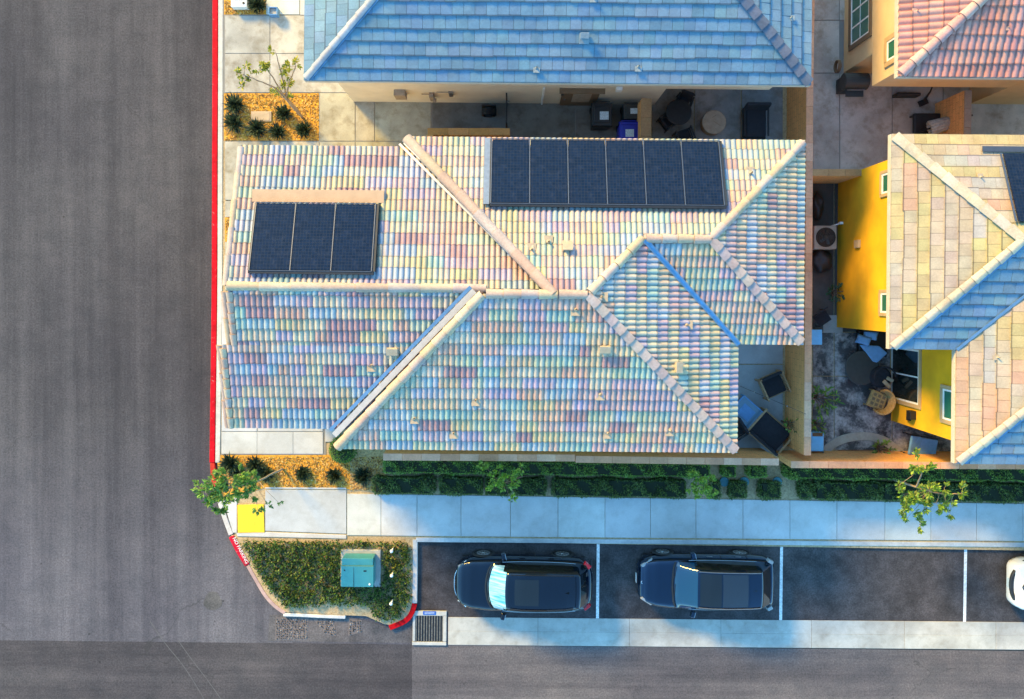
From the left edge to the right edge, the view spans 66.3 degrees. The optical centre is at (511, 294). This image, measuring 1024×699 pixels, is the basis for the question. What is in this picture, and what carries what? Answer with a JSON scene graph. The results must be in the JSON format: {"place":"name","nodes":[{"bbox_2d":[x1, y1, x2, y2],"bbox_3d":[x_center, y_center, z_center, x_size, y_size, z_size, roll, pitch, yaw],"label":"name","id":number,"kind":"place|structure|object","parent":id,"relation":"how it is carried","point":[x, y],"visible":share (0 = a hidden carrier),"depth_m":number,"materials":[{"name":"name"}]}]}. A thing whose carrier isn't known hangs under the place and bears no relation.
{"place":"outdoors","nodes":[
{"label":"outdoors","id":0,"kind":"place"},
{"bbox_2d":[0,640,411,698],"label":"road","id":1,"kind":"structure","parent":0,"point":[85,670],"depth_m":28.00,"materials":[{"name":"grey asphalt"}]},
{"bbox_2d":[0,0,447,644],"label":"road","id":2,"kind":"structure","parent":0,"point":[112,526],"depth_m":28.00,"materials":[{"name":"grey asphalt"}]},
{"bbox_2d":[203,592,221,609],"bbox_3d":[-10.679,10.929,27.996,0.686,0.001,0.679,0,90,0],"label":"road patch","id":3,"kind":"object","parent":2,"relation":"on","point":[212,600],"visible":1,"depth_m":28.00,"materials":[{"name":"grey asphalt"}]},
{"bbox_2d":[210,0,217,462],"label":"kerb","id":4,"kind":"structure","parent":2,"relation":"on","point":[214,232],"depth_m":27.86,"materials":[{"name":"red paint"}]},
{"bbox_2d":[215,0,222,462],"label":"kerb","id":5,"kind":"structure","parent":2,"relation":"on","point":[220,206],"depth_m":27.87,"materials":[{"name":"concrete"}]},
{"bbox_2d":[246,565,285,613],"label":"kerb","id":6,"kind":"structure","parent":2,"relation":"on","point":[265,595],"depth_m":27.88,"materials":[{"name":"concrete"}]},
{"bbox_2d":[275,617,308,639],"bbox_3d":[-7.857,11.911,27.996,1.214,0.068,0.821,0,90,0],"label":"cobble strip","id":7,"kind":"object","parent":2,"relation":"on","point":[291,628],"visible":1,"depth_m":27.99,"materials":[{"name":"grey stone"}]},
{"bbox_2d":[283,612,345,618],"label":"kerb","id":8,"kind":"structure","parent":2,"relation":"on","point":[294,614],"depth_m":27.88,"materials":[{"name":"concrete"}]},
{"bbox_2d":[313,618,335,635],"bbox_3d":[-6.714,11.839,27.996,0.857,0.068,0.679,0,90,0],"label":"cobble strip","id":9,"kind":"object","parent":2,"relation":"on","point":[326,626],"visible":1,"depth_m":27.99,"materials":[{"name":"grey stone"}]},
{"bbox_2d":[268,615,412,642],"bbox_3d":[-6.125,11.929,27.994,5.179,0.001,1.000,0,90,0],"label":"road patch","id":10,"kind":"object","parent":2,"relation":"on","point":[373,633],"visible":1,"depth_m":27.99,"materials":[{"name":"grey asphalt"}]},
{"bbox_2d":[412,610,446,644],"bbox_3d":[-2.946,11.875,27.962,1.220,0.075,1.225,1,90,0],"label":"storm drain","id":11,"kind":"object","parent":2,"relation":"on","point":[429,627],"visible":1,"depth_m":27.95,"materials":[{"name":"concrete"}]},
{"bbox_2d":[225,498,236,532],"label":"sidewalk","id":12,"kind":"structure","parent":0,"point":[232,510],"depth_m":27.87,"materials":[{"name":"concrete"}]},
{"bbox_2d":[221,425,325,454],"bbox_3d":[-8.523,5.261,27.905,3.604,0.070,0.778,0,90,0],"label":"driveway","id":13,"kind":"structure","parent":0,"point":[272,442],"depth_m":27.87,"materials":[{"name":"concrete"}]},
{"bbox_2d":[222,307,339,441],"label":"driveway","id":14,"kind":"structure","parent":0,"point":[329,436],"depth_m":27.87,"materials":[{"name":"concrete"}]},
{"bbox_2d":[223,0,345,92],"bbox_3d":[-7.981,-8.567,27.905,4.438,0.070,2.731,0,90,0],"label":"driveway","id":15,"kind":"structure","parent":0,"point":[258,34],"depth_m":27.87,"materials":[{"name":"concrete"}]},
{"bbox_2d":[266,0,303,14],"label":"driveway","id":16,"kind":"structure","parent":0,"point":[288,6],"depth_m":27.87,"materials":[{"name":"concrete"}]},
{"bbox_2d":[236,487,345,538],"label":"sidewalk","id":17,"kind":"structure","parent":0,"point":[293,535],"depth_m":27.87,"materials":[{"name":"concrete"}]},
{"bbox_2d":[237,504,264,532],"bbox_3d":[-9.278,7.945,27.881,0.960,0.057,0.995,0,90,0],"label":"tactile pad","id":18,"kind":"object","parent":17,"relation":"on","point":[249,521],"visible":0.92,"depth_m":27.86,"materials":[{"name":"yellow plastic"}]},
{"bbox_2d":[265,490,345,533],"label":"sidewalk","id":19,"kind":"structure","parent":0,"point":[318,511],"depth_m":27.87,"materials":[{"name":"concrete"}]},
{"bbox_2d":[231,534,412,624],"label":"ground","id":20,"kind":"structure","parent":0,"point":[354,610],"depth_m":27.90,"materials":[{"name":"green plant"}]},
{"bbox_2d":[240,538,411,622],"bbox_3d":[-6.592,10.108,27.766,6.185,0.404,2.984,0,90,0],"label":"ground cover","id":21,"kind":"object","parent":20,"relation":"on","point":[303,576],"visible":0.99,"depth_m":27.76,"materials":[{"name":"green plant"}]},
{"bbox_2d":[340,549,380,586],"bbox_3d":[-5.364,9.680,27.527,1.420,0.745,1.320,1,90,0],"label":"transformer box","id":22,"kind":"object","parent":20,"relation":"on","point":[360,567],"visible":1,"depth_m":27.19,"materials":[{"name":"metal"}]},
{"bbox_2d":[225,93,430,289],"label":"walkway","id":23,"kind":"structure","parent":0,"point":[397,121],"depth_m":27.87,"materials":[{"name":"concrete"}]},
{"bbox_2d":[225,93,575,145],"bbox_3d":[-2.650,-5.282,27.888,15.118,0.001,3.806,0,90,0],"label":"paving bed","id":24,"kind":"object","parent":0,"point":[319,141],"visible":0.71,"depth_m":27.89,"materials":[{"name":"grey concrete"}]},
{"bbox_2d":[216,134,805,453],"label":"house","id":25,"kind":"structure","parent":0,"point":[525,294],"depth_m":22.44,"materials":[{"name":"tile"}]},
{"bbox_2d":[25,640,1023,650],"bbox_3d":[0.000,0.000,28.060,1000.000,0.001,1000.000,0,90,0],"label":"ground","id":26,"kind":"structure","parent":0,"point":[818,648],"depth_m":28.06,"materials":[{"name":"grey concrete"}]},
{"bbox_2d":[448,617,1023,649],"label":"gutter","id":27,"kind":"object","parent":26,"relation":"on","point":[727,633],"visible":1,"depth_m":27.98,"materials":[{"name":"concrete"}]},
{"bbox_2d":[432,102,622,138],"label":"walkway","id":28,"kind":"structure","parent":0,"point":[536,120],"depth_m":27.87,"materials":[{"name":"concrete"}]},
{"bbox_2d":[427,128,509,136],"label":"garden wall","id":29,"kind":"structure","parent":28,"relation":"on","point":[472,132],"depth_m":26.00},
{"bbox_2d":[589,101,611,129],"bbox_3d":[3.071,-6.200,27.313,0.714,1.109,0.862,0,90,0],"label":"wheelie bin","id":30,"kind":"object","parent":28,"relation":"on","point":[600,116],"visible":1,"depth_m":26.79,"materials":[{"name":"black plastic"}]},
{"bbox_2d":[616,120,637,138],"bbox_3d":[3.997,-5.585,27.313,0.674,1.109,0.806,0,90,0],"label":"wheelie bin","id":31,"kind":"object","parent":28,"relation":"on","point":[627,130],"visible":0.76,"depth_m":26.77,"materials":[{"name":"blue plastic"}]},
{"bbox_2d":[620,102,637,121],"bbox_3d":[4.105,-6.348,27.384,0.575,0.967,0.614,-2,90,0],"label":"wheelie bin","id":32,"kind":"object","parent":28,"relation":"on","point":[629,111],"visible":0.84,"depth_m":26.93,"materials":[{"name":"grey plastic"}]},
{"bbox_2d":[635,98,651,138],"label":"garden wall","id":33,"kind":"structure","parent":28,"relation":"on","point":[644,105],"depth_m":26.00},
{"bbox_2d":[303,0,812,105],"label":"house","id":34,"kind":"structure","parent":0,"point":[575,52],"depth_m":22.68,"materials":[{"name":"tile"}]},
{"bbox_2d":[559,88,604,105],"bbox_3d":[2.315,-6.718,26.860,1.499,2.180,0.200,1,90,0],"label":"door","id":35,"kind":"structure","parent":34,"relation":"in","point":[572,96],"depth_m":26.49,"materials":[{"name":"beige wood"}]},
{"bbox_2d":[220,87,1023,549],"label":"ground","id":36,"kind":"structure","parent":0,"point":[788,489],"depth_m":27.90,"materials":[{"name":"grey concrete"}]},
{"bbox_2d":[224,93,318,140],"bbox_3d":[-8.559,-6.335,27.907,3.368,0.050,1.679,0,90,0],"label":"planting bed","id":37,"kind":"object","parent":36,"relation":"on","point":[278,102],"visible":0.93,"depth_m":27.88,"materials":[{"name":"gravel"}]},
{"bbox_2d":[223,112,244,134],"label":"spiky shrub","id":38,"kind":"object","parent":37,"relation":"on","point":[232,121],"visible":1,"depth_m":27.70,"materials":[{"name":"green plant"}]},
{"bbox_2d":[222,92,246,115],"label":"spiky shrub","id":39,"kind":"object","parent":37,"relation":"on","point":[233,104],"visible":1,"depth_m":27.71,"materials":[{"name":"green plant"}]},
{"bbox_2d":[243,116,266,139],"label":"spiky shrub","id":40,"kind":"object","parent":37,"relation":"on","point":[255,128],"visible":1,"depth_m":27.70,"materials":[{"name":"green plant"}]},
{"bbox_2d":[233,45,303,118],"bbox_3d":[-7.772,-7.097,26.111,2.112,3.604,1.489,14,90,0],"label":"young tree","id":41,"kind":"object","parent":37,"relation":"on","point":[265,66],"visible":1,"depth_m":25.07,"materials":[{"name":"green plant"}]},
{"bbox_2d":[217,455,349,495],"bbox_3d":[-8.136,6.420,27.907,4.748,0.050,1.458,0,90,0],"label":"planting bed","id":42,"kind":"object","parent":36,"relation":"on","point":[296,465],"visible":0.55,"depth_m":27.88,"materials":[{"name":"orange gravel"}]},
{"bbox_2d":[217,450,241,472],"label":"shrub","id":43,"kind":"object","parent":42,"relation":"on","point":[228,462],"visible":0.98,"depth_m":27.70,"materials":[{"name":"green plant"}]},
{"bbox_2d":[190,461,283,515],"bbox_3d":[-8.815,6.362,26.006,1.929,3.795,2.265,-31,90,0],"label":"street tree","id":44,"kind":"object","parent":42,"relation":"on","point":[219,490],"visible":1,"depth_m":24.62,"materials":[{"name":"green plant"}]},
{"bbox_2d":[222,0,384,490],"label":"wood chips","id":45,"kind":"object","parent":36,"relation":"on","point":[308,458],"visible":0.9,"depth_m":27.86,"materials":[{"name":"wood"}]},
{"bbox_2d":[328,434,356,463],"bbox_3d":[-5.961,5.454,27.493,1.065,0.814,1.067,0,90,0],"label":"ball shrub","id":46,"kind":"object","parent":36,"relation":"on","point":[344,455],"visible":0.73,"depth_m":27.36,"materials":[{"name":"green plant"}]},
{"bbox_2d":[350,449,385,491],"bbox_3d":[-5.122,6.242,27.906,1.280,0.050,1.601,0,90,0],"label":"planting bed","id":47,"kind":"object","parent":36,"relation":"on","point":[368,453],"visible":0.5,"depth_m":27.88,"materials":[{"name":"green plant"}]},
{"bbox_2d":[351,467,371,487],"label":"shrub","id":48,"kind":"object","parent":47,"relation":"on","point":[361,476],"visible":1,"depth_m":27.72,"materials":[{"name":"green plant"}]},
{"bbox_2d":[370,473,436,495],"bbox_3d":[-3.808,6.703,27.628,2.352,0.674,0.792,0,90,0],"label":"hedge","id":49,"kind":"object","parent":36,"relation":"on","point":[404,484],"visible":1,"depth_m":27.54,"materials":[{"name":"green plant"}]},
{"bbox_2d":[437,474,483,496],"bbox_3d":[-1.818,6.724,27.617,1.652,0.689,0.817,0,90,0],"label":"hedge","id":50,"kind":"object","parent":36,"relation":"on","point":[457,485],"visible":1,"depth_m":27.54,"materials":[{"name":"green plant"}]},
{"bbox_2d":[484,475,511,497],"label":"hedge","id":51,"kind":"object","parent":36,"relation":"on","point":[494,491],"visible":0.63,"depth_m":27.54,"materials":[{"name":"green plant"}]},
{"bbox_2d":[476,460,527,503],"bbox_3d":[-0.316,6.131,26.594,1.764,2.640,1.475,0,90,0],"label":"street tree","id":52,"kind":"object","parent":36,"relation":"on","point":[499,481],"visible":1,"depth_m":25.77,"materials":[{"name":"green plant"}]},
{"bbox_2d":[513,475,547,496],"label":"hedge","id":53,"kind":"object","parent":36,"relation":"on","point":[531,486],"visible":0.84,"depth_m":27.54,"materials":[{"name":"green plant"}]},
{"bbox_2d":[382,460,710,478],"bbox_3d":[1.180,6.042,27.520,11.504,0.885,0.667,1,90,0],"label":"clipped hedge","id":54,"kind":"object","parent":36,"relation":"on","point":[574,468],"visible":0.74,"depth_m":27.29,"materials":[{"name":"green plant"}]},
{"bbox_2d":[383,448,778,464],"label":"garden wall","id":55,"kind":"structure","parent":36,"relation":"on","point":[751,456],"depth_m":26.00,"materials":[{"name":"beige concrete"}]},
{"bbox_2d":[550,475,686,499],"bbox_3d":[3.752,6.801,27.609,4.828,0.704,0.866,0,90,0],"label":"hedge","id":56,"kind":"object","parent":36,"relation":"on","point":[613,487],"visible":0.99,"depth_m":27.54,"materials":[{"name":"green plant"}]},
{"bbox_2d":[686,470,718,499],"bbox_3d":[6.416,6.367,26.877,1.178,2.050,1.070,0,90,0],"label":"street tree","id":57,"kind":"object","parent":36,"relation":"on","point":[705,487],"visible":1,"depth_m":26.22,"materials":[{"name":"green plant"}]},
{"bbox_2d":[416,537,1023,546],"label":"kerb","id":58,"kind":"structure","parent":36,"relation":"on","point":[733,542],"depth_m":27.86,"materials":[{"name":"concrete"}]},
{"bbox_2d":[726,479,747,499],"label":"hedge","id":59,"kind":"object","parent":36,"relation":"on","point":[736,489],"visible":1,"depth_m":27.54,"materials":[{"name":"green plant"}]},
{"bbox_2d":[744,465,767,479],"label":"clipped hedge","id":60,"kind":"object","parent":36,"relation":"on","point":[757,471],"visible":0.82,"depth_m":27.29,"materials":[{"name":"green plant"}]},
{"bbox_2d":[756,478,781,501],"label":"hedge","id":61,"kind":"object","parent":36,"relation":"on","point":[769,489],"visible":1,"depth_m":27.54,"materials":[{"name":"green plant"}]},
{"bbox_2d":[785,0,814,454],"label":"garden wall","id":62,"kind":"structure","parent":36,"relation":"on","point":[798,366],"depth_m":26.08,"materials":[{"name":"beige concrete"}]},
{"bbox_2d":[794,478,813,500],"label":"hedge","id":63,"kind":"object","parent":36,"relation":"on","point":[804,490],"visible":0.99,"depth_m":27.54,"materials":[{"name":"green plant"}]},
{"bbox_2d":[811,431,823,452],"bbox_3d":[10.678,5.155,27.589,0.516,0.562,0.768,0,90,0],"label":"tall planter","id":64,"kind":"object","parent":36,"relation":"on","point":[817,440],"visible":0.71,"depth_m":27.32,"materials":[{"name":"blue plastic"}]},
{"bbox_2d":[811,385,845,421],"bbox_3d":[10.640,3.579,27.265,1.209,1.221,1.176,-42,90,0],"label":"yard plant","id":65,"kind":"object","parent":36,"relation":"on","point":[826,403],"visible":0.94,"depth_m":26.99,"materials":[{"name":"green plant"}]},
{"bbox_2d":[813,169,861,183],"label":"garden wall","id":66,"kind":"structure","parent":36,"relation":"on","point":[828,176],"depth_m":26.00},
{"bbox_2d":[810,479,882,501],"bbox_3d":[11.789,6.885,27.612,2.476,0.686,0.815,0,90,0],"label":"hedge","id":67,"kind":"object","parent":36,"relation":"on","point":[836,490],"visible":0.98,"depth_m":27.54,"materials":[{"name":"green plant"}]},
{"bbox_2d":[824,432,903,450],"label":"kerb","id":68,"kind":"structure","parent":36,"relation":"on","point":[832,444],"depth_m":27.83,"materials":[{"name":"concrete"}]},
{"bbox_2d":[772,450,1023,468],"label":"garden wall","id":69,"kind":"structure","parent":36,"relation":"on","point":[855,459],"depth_m":26.23,"materials":[{"name":"beige concrete"}]},
{"bbox_2d":[780,463,1023,482],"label":"clipped hedge","id":70,"kind":"object","parent":36,"relation":"on","point":[967,475],"visible":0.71,"depth_m":27.29,"materials":[{"name":"green plant"}]},
{"bbox_2d":[831,132,1023,464],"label":"house","id":71,"kind":"structure","parent":36,"relation":"on","point":[930,256],"depth_m":22.77,"materials":[{"name":"tile"}]},
{"bbox_2d":[890,349,921,409],"bbox_3d":[13.464,2.736,26.895,0.060,2.150,2.084,1,90,0],"label":"patio door","id":72,"kind":"structure","parent":71,"relation":"in","point":[906,387],"depth_m":26.72,"materials":[{"name":"white paint"}]},
{"bbox_2d":[940,384,950,424],"bbox_3d":[13.458,3.394,24.000,0.060,1.240,1.190,1,90,0],"label":"window","id":73,"kind":"structure","parent":71,"relation":"in","point":[945,390],"depth_m":24.36,"materials":[{"name":"green glass"}]},
{"bbox_2d":[891,447,967,534],"bbox_3d":[13.440,6.452,26.321,2.300,3.163,2.565,24,90,0],"label":"street tree","id":74,"kind":"object","parent":36,"relation":"on","point":[913,498],"visible":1,"depth_m":25.14,"materials":[{"name":"green plant"}]},
{"bbox_2d":[878,480,1023,504],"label":"hedge","id":75,"kind":"object","parent":36,"relation":"on","point":[992,491],"visible":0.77,"depth_m":27.54,"materials":[{"name":"green plant"}]},
{"bbox_2d":[347,494,1023,540],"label":"sidewalk","id":76,"kind":"structure","parent":0,"point":[430,515],"depth_m":27.87,"materials":[{"name":"concrete"}]},
{"bbox_2d":[652,87,782,139],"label":"patio","id":77,"kind":"structure","parent":0,"point":[726,103],"depth_m":27.87,"materials":[{"name":"concrete"}]},
{"bbox_2d":[666,99,691,124],"bbox_3d":[5.776,-6.333,27.505,0.900,0.730,0.900,0,90,0],"label":"round table","id":78,"kind":"object","parent":77,"relation":"on","point":[678,111],"visible":0.99,"depth_m":27.14,"materials":[{"name":"black metal"}]},
{"bbox_2d":[700,110,725,135],"bbox_3d":[7.071,-6.051,27.643,0.840,0.454,0.840,0,90,0],"label":"fire table","id":79,"kind":"object","parent":77,"relation":"on","point":[712,122],"visible":1,"depth_m":27.42,"materials":[{"name":"beige stone"}]},
{"bbox_2d":[741,102,771,139],"bbox_3d":[8.539,-6.078,27.447,0.880,0.847,1.169,0,90,0],"label":"lounge chair","id":80,"kind":"object","parent":77,"relation":"on","point":[753,120],"visible":1,"depth_m":27.42,"materials":[{"name":"black fabric"}]},
{"bbox_2d":[412,645,1023,698],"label":"road","id":81,"kind":"structure","parent":0,"point":[506,672],"depth_m":28.00,"materials":[{"name":"grey asphalt"}]},
{"bbox_2d":[416,542,1023,625],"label":"parking lane","id":82,"kind":"structure","parent":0,"point":[859,584],"depth_m":27.99,"materials":[{"name":"black asphalt"}]},
{"bbox_2d":[412,539,417,602],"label":"kerb","id":83,"kind":"structure","parent":82,"relation":"on","point":[415,573],"depth_m":27.86,"materials":[{"name":"concrete"}]},
{"bbox_2d":[454,549,592,619],"bbox_3d":[0.392,10.020,27.178,4.826,1.748,2.310,1,90,0],"label":"parked suv","id":84,"kind":"object","parent":82,"relation":"on","point":[558,581],"visible":1,"depth_m":26.71,"materials":[{"name":"blue paint"}]},
{"bbox_2d":[635,548,773,617],"bbox_3d":[6.719,9.950,27.172,4.762,1.759,2.249,1,90,0],"label":"parked minivan","id":85,"kind":"object","parent":82,"relation":"on","point":[736,579],"visible":1,"depth_m":26.73,"materials":[{"name":"black paint"}]},
{"bbox_2d":[1006,552,1023,609],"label":"parked car","id":86,"kind":"object","parent":82,"relation":"on","point":[1014,581],"visible":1,"depth_m":27.23,"materials":[{"name":"white paint"}]},
{"bbox_2d":[737,344,782,451],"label":"patio","id":87,"kind":"structure","parent":0,"point":[757,354],"depth_m":27.87,"materials":[{"name":"concrete"}]},
{"bbox_2d":[737,394,762,427],"bbox_3d":[8.209,4.122,27.672,0.950,0.397,0.840,41,90,0],"label":"coffee table","id":88,"kind":"object","parent":87,"relation":"on","point":[749,412],"visible":0.69,"depth_m":27.49,"materials":[{"name":"blue stone"}]},
{"bbox_2d":[747,407,790,456],"bbox_3d":[9.026,4.801,27.482,1.390,0.776,1.065,41,90,0],"label":"loveseat","id":89,"kind":"object","parent":87,"relation":"on","point":[768,431],"visible":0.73,"depth_m":27.41,"materials":[{"name":"black fabric"}]},
{"bbox_2d":[754,369,791,401],"bbox_3d":[9.158,3.153,27.485,0.880,0.770,0.849,-24,90,0],"label":"armchair","id":90,"kind":"object","parent":87,"relation":"on","point":[773,384],"visible":1,"depth_m":27.43,"materials":[{"name":"black fabric"}]},
{"bbox_2d":[823,315,842,332],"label":"patio","id":91,"kind":"structure","parent":0,"point":[830,326],"depth_m":27.86,"materials":[{"name":"concrete"}]},
{"bbox_2d":[813,184,859,331],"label":"patio","id":92,"kind":"structure","parent":0,"point":[825,280],"depth_m":27.87,"materials":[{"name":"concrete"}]},
{"bbox_2d":[812,191,823,219],"bbox_3d":[10.766,-3.163,27.649,0.432,0.442,1.029,0,90,0],"label":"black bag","id":93,"kind":"object","parent":92,"relation":"on","point":[818,204],"visible":0.84,"depth_m":27.51,"materials":[{"name":"plastic"}]},
{"bbox_2d":[812,250,831,272],"bbox_3d":[10.891,-1.206,27.619,0.775,0.501,0.875,0,90,0],"label":"black bag","id":94,"kind":"object","parent":92,"relation":"on","point":[821,261],"visible":0.91,"depth_m":27.46,"materials":[{"name":"plastic"}]},
{"bbox_2d":[812,226,836,249],"bbox_3d":[10.862,-1.999,27.490,0.800,0.761,0.820,0,90,0],"label":"air conditioner","id":95,"kind":"object","parent":92,"relation":"on","point":[824,237],"visible":0.98,"depth_m":27.14,"materials":[{"name":"beige metal"}]},
{"bbox_2d":[813,333,950,450],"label":"patio","id":96,"kind":"structure","parent":0,"point":[833,352],"depth_m":27.87,"materials":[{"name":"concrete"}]},
{"bbox_2d":[845,351,878,384],"bbox_3d":[12.295,2.562,27.695,1.200,0.350,1.200,0,90,0],"label":"round table","id":97,"kind":"object","parent":96,"relation":"on","point":[860,366],"visible":0.97,"depth_m":27.52,"materials":[{"name":"grey plastic"}]},
{"bbox_2d":[856,329,886,361],"bbox_3d":[12.787,1.780,27.578,1.150,0.595,1.181,0,90,0],"label":"patio chair","id":98,"kind":"object","parent":96,"relation":"on","point":[875,351],"visible":0.73,"depth_m":27.50,"materials":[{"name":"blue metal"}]},
{"bbox_2d":[863,388,895,414],"bbox_3d":[12.879,3.717,27.473,0.788,0.795,0.917,22,90,0],"label":"wicker chair","id":99,"kind":"object","parent":96,"relation":"on","point":[877,400],"visible":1,"depth_m":27.42,"materials":[{"name":"beige wicker"}]},
{"bbox_2d":[869,366,896,388],"bbox_3d":[12.939,2.860,27.443,0.849,0.654,0.791,11,90,0],"label":"wicker chair","id":100,"kind":"object","parent":96,"relation":"on","point":[880,377],"visible":1,"depth_m":27.46,"materials":[{"name":"black wicker"}]},
{"bbox_2d":[901,432,937,454],"bbox_3d":[14.327,5.296,27.513,1.103,0.722,0.720,10,90,0],"label":"lounge chair","id":101,"kind":"object","parent":96,"relation":"on","point":[926,445],"visible":0.76,"depth_m":27.37,"materials":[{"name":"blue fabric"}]},
{"bbox_2d":[813,0,1023,168],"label":"patio","id":102,"kind":"structure","parent":0,"point":[872,118],"depth_m":27.87,"materials":[{"name":"concrete"}]},
{"bbox_2d":[836,73,870,96],"bbox_3d":[11.848,-7.260,27.335,0.840,1.070,0.810,0,90,0],"label":"barbecue","id":103,"kind":"object","parent":102,"relation":"on","point":[852,84],"visible":1,"depth_m":26.94,"materials":[{"name":"black metal"}]},
{"bbox_2d":[910,113,940,133],"bbox_3d":[14.601,-5.881,27.680,1.000,0.380,1.000,0,90,0],"label":"bench","id":104,"kind":"object","parent":102,"relation":"on","point":[919,121],"visible":0.52,"depth_m":27.49,"materials":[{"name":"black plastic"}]},
{"bbox_2d":[919,114,972,133],"bbox_3d":[14.989,-5.919,27.080,1.900,0.426,0.541,-17,90,0],"label":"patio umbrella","id":105,"kind":"object","parent":102,"relation":"on","point":[938,125],"visible":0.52,"depth_m":26.93,"materials":[{"name":"grey fabric"}]},
{"bbox_2d":[935,90,971,133],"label":"garden wall","id":106,"kind":"structure","parent":102,"relation":"on","point":[956,109],"depth_m":26.40,"materials":[{"name":"brown wood"}]},
{"bbox_2d":[844,0,1023,103],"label":"house","id":107,"kind":"structure","parent":0,"point":[976,47],"depth_m":22.86,"materials":[{"name":"tile"}]},
{"bbox_2d":[848,0,871,51],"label":"window","id":108,"kind":"structure","parent":107,"relation":"in","point":[859,11],"depth_m":26.65,"materials":[{"name":"white paint"}]},
{"bbox_2d":[884,32,893,67],"bbox_3d":[11.763,-7.623,24.125,0.060,1.270,0.940,1,90,0],"label":"window","id":109,"kind":"structure","parent":107,"relation":"in","point":[889,40],"depth_m":24.46,"materials":[{"name":"green glass"}]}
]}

